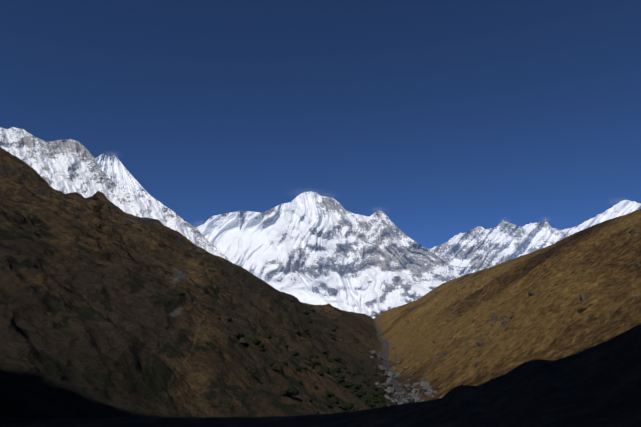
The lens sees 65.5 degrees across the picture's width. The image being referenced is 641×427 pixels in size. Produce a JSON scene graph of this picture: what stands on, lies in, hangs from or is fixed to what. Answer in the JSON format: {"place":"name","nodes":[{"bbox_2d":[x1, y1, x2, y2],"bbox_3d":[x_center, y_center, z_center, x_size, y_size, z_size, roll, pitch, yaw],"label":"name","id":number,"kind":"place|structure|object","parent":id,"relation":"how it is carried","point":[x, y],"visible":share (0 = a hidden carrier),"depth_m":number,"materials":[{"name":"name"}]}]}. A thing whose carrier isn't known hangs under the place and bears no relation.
{"place":"outdoors","nodes":[
{"label":"outdoors","id":0,"kind":"place"},
{"bbox_2d":[0,127,230,261],"bbox_3d":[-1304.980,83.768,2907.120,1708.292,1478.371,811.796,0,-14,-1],"label":"snow ridge","id":1,"kind":"structure","parent":0,"point":[68,166],"depth_m":2879.13,"materials":[{"name":"white snow"}]},
{"bbox_2d":[95,154,162,204],"bbox_3d":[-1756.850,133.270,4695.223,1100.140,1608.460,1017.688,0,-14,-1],"label":"peak","id":2,"kind":"structure","parent":0,"point":[115,171],"depth_m":4824.34,"materials":[{"name":"white snow"}]},
{"bbox_2d":[0,147,640,424],"bbox_3d":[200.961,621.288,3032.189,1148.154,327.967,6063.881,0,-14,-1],"label":"valley terrain","id":3,"kind":"structure","parent":0,"point":[84,333],"depth_m":185.82,"materials":[{"name":"brown soil"}]},
{"bbox_2d":[165,291,390,413],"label":"shrubs","id":4,"kind":"object","parent":3,"relation":"on","point":[291,391],"visible":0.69,"depth_m":197.44,"materials":[{"name":"green plant"}]},
{"bbox_2d":[30,219,639,382],"bbox_3d":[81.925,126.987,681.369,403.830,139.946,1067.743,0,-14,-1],"label":"slope boulders","id":5,"kind":"object","parent":3,"relation":"on","point":[420,379],"visible":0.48,"depth_m":265.71,"materials":[{"name":"stone"}]},
{"bbox_2d":[370,332,442,404],"bbox_3d":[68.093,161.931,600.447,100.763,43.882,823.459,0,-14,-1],"label":"rocks","id":6,"kind":"object","parent":3,"relation":"on","point":[414,395],"visible":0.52,"depth_m":255.96,"materials":[{"name":"grey stone"}]},
{"bbox_2d":[0,324,640,426],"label":"foreground hillside","id":7,"kind":"structure","parent":0,"point":[598,385],"depth_m":27.16,"materials":[{"name":"black soil"}]},
{"bbox_2d":[0,0,640,248],"label":"sky","id":8,"kind":"structure","parent":0,"point":[450,118],"materials":[{"name":"blue"}]},
{"bbox_2d":[196,191,460,317],"bbox_3d":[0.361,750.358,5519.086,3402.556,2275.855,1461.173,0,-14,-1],"label":"peak","id":9,"kind":"structure","parent":0,"point":[317,249],"depth_m":5560.46,"materials":[{"name":"white snow"}]},
{"bbox_2d":[427,200,640,275],"bbox_3d":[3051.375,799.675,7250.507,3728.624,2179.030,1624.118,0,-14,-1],"label":"ridges","id":10,"kind":"object","parent":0,"point":[478,248],"visible":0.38,"depth_m":7441.35,"materials":[{"name":"white snow"}]}
]}

